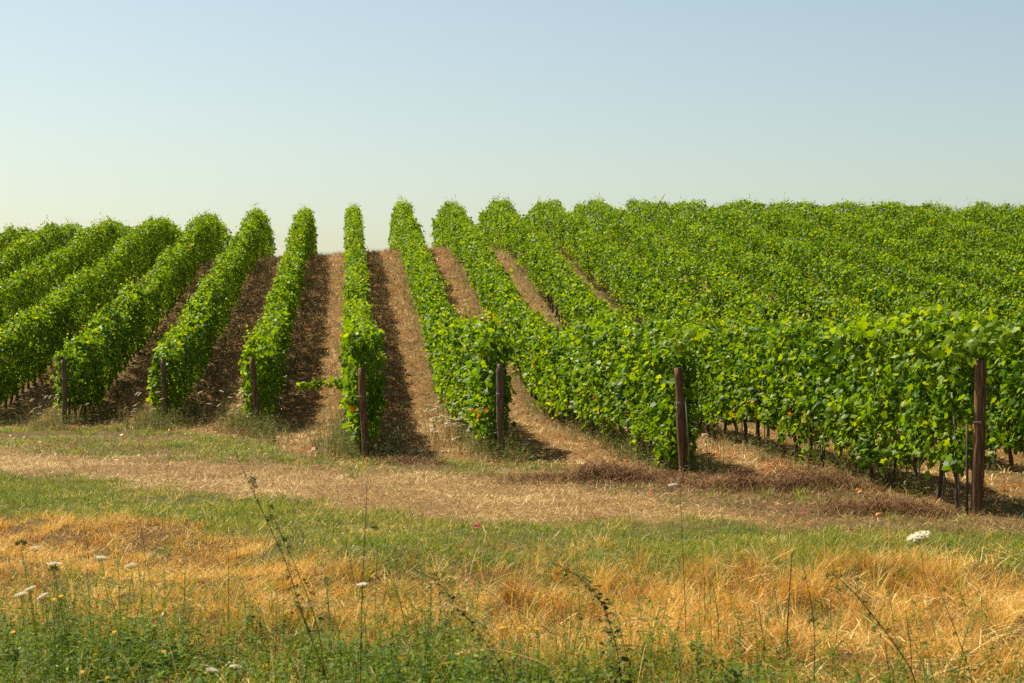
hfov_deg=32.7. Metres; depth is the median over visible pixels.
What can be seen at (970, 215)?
vine row
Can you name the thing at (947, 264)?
vine row
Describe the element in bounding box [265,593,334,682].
grass stem
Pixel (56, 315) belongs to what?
vine row
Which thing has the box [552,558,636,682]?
bramble
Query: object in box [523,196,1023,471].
vine row
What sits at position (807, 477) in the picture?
brush heap
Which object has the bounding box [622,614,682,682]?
grass stem
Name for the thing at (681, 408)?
wooden post
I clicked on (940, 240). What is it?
vine row
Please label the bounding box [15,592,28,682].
wild carrot
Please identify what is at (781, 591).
dry grass
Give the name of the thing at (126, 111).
sky
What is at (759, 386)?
vine row
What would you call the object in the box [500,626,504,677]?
flower
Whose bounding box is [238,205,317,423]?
vine row
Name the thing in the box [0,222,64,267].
vine row
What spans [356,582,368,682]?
wild carrot
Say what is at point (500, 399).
wooden post
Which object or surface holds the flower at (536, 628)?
on the ground at (416, 405)
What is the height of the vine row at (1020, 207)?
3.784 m
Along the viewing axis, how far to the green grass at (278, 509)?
18.19 m
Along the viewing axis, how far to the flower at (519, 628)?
9.70 m
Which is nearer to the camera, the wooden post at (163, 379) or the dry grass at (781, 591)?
the dry grass at (781, 591)
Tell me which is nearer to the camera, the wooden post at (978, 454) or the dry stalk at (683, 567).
the dry stalk at (683, 567)
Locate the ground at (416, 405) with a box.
[0,247,1023,682]
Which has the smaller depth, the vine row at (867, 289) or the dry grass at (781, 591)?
the dry grass at (781, 591)
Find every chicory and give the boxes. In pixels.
[234,451,330,682]
[265,502,335,682]
[353,477,378,682]
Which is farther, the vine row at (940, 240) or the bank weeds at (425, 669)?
the vine row at (940, 240)
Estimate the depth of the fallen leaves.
37.32 m
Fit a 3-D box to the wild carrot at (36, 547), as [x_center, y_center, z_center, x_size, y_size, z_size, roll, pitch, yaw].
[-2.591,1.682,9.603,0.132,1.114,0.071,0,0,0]
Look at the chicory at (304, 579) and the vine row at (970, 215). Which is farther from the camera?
the vine row at (970, 215)
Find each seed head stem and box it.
[15,538,41,682]
[47,564,72,682]
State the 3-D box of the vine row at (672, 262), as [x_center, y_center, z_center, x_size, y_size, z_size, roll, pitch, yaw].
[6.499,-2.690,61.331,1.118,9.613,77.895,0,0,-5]
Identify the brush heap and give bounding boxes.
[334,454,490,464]
[365,455,792,493]
[572,458,1008,501]
[736,485,1020,523]
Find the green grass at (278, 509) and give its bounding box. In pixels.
[0,423,1023,682]
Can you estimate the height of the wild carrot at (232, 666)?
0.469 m
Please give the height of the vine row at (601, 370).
9.576 m
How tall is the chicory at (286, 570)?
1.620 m
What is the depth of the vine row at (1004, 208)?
83.67 m
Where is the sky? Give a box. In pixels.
[0,0,1023,258]
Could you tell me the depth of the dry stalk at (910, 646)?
10.70 m
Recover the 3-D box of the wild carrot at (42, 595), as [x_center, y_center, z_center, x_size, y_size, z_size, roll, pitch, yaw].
[-2.350,1.772,8.902,0.153,0.987,0.073,0,0,0]
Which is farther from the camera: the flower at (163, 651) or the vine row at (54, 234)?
the vine row at (54, 234)
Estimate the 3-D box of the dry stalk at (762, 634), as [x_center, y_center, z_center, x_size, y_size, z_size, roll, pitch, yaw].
[1.582,1.947,10.995,0.067,0.591,0.080,0,0,0]
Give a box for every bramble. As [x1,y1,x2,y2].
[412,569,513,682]
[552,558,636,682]
[685,636,766,682]
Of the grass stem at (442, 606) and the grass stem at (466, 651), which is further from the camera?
the grass stem at (442, 606)
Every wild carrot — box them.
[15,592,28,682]
[23,586,44,682]
[29,546,49,682]
[37,592,56,680]
[48,562,61,658]
[96,555,115,679]
[125,563,139,682]
[206,668,218,678]
[230,663,241,682]
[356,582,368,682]
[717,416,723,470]
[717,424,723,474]
[906,531,939,681]
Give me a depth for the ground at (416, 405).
24.02 m
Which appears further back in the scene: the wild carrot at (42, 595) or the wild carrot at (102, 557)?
the wild carrot at (102, 557)
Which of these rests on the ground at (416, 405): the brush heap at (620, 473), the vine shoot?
the brush heap at (620, 473)
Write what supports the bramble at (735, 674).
on the ground at (416, 405)
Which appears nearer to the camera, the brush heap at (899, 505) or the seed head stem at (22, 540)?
the seed head stem at (22, 540)
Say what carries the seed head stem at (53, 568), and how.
on the ground at (416, 405)
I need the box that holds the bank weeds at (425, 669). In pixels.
[0,523,1023,682]
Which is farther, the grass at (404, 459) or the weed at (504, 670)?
the grass at (404, 459)
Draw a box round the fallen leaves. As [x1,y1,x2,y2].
[0,249,1023,529]
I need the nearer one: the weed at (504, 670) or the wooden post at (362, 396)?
the weed at (504, 670)
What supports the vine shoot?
attached to the vine row at (362, 338)
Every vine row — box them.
[0,213,155,328]
[0,213,182,408]
[0,215,110,304]
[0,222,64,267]
[46,209,232,422]
[146,203,276,423]
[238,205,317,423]
[335,203,391,454]
[386,195,517,457]
[429,195,721,473]
[476,193,1016,511]
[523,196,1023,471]
[564,193,1023,445]
[616,194,1016,427]
[646,197,1020,322]
[686,194,1023,323]
[734,192,1023,318]
[788,198,1023,299]
[814,196,1023,274]
[867,198,1023,266]
[928,197,1023,241]
[974,201,1023,249]
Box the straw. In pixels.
[0,245,1023,586]
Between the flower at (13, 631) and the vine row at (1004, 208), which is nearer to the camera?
the flower at (13, 631)
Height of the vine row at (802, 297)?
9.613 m
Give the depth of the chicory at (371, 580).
9.80 m
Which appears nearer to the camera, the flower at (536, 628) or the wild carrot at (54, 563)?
the wild carrot at (54, 563)
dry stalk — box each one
[678,489,691,645]
[713,585,719,646]
[758,603,766,679]
[905,613,915,680]
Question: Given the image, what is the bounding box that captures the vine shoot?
[296,375,344,391]
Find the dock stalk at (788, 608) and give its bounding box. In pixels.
[776,555,792,661]
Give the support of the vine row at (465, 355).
on the ground at (416, 405)
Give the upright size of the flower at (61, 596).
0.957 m
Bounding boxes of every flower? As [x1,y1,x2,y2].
[11,630,15,682]
[51,597,55,682]
[58,594,63,681]
[112,630,116,669]
[162,650,165,682]
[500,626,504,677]
[518,627,521,680]
[535,627,539,682]
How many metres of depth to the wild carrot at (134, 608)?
9.70 m
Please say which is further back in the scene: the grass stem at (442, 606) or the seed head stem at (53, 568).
the seed head stem at (53, 568)
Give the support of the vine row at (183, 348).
on the ground at (416, 405)
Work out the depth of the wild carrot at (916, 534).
9.00 m
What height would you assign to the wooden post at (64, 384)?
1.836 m
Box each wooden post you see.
[61,360,67,423]
[161,359,166,421]
[250,358,260,426]
[358,368,369,460]
[496,364,505,457]
[674,367,690,474]
[959,360,993,516]
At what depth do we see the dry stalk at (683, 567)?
12.31 m
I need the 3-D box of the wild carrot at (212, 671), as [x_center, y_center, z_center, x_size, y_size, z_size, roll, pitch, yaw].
[-1.616,2.001,9.401,0.068,0.491,0.067,0,0,-23]
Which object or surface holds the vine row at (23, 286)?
on the ground at (416, 405)
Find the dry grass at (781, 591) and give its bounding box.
[0,472,1023,682]
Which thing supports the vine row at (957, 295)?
on the ground at (416, 405)
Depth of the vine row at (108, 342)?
53.74 m
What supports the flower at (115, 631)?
on the ground at (416, 405)
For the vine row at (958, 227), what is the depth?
76.15 m
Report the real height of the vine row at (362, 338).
9.441 m
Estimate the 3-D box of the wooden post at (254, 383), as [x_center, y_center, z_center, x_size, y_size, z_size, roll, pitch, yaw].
[-5.765,1.314,39.769,0.269,1.878,1.263,0,0,0]
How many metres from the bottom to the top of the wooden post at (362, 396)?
1.874 m
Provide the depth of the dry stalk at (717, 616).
11.95 m
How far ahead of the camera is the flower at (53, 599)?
9.30 m
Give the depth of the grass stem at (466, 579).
9.30 m
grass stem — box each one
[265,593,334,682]
[424,603,512,681]
[426,573,527,681]
[452,646,558,682]
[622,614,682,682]
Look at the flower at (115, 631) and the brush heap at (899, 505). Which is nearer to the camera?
the flower at (115, 631)
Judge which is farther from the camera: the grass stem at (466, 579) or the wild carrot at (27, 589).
the grass stem at (466, 579)
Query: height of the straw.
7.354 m
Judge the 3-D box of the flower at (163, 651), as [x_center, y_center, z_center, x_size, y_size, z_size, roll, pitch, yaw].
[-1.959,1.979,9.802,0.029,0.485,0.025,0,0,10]

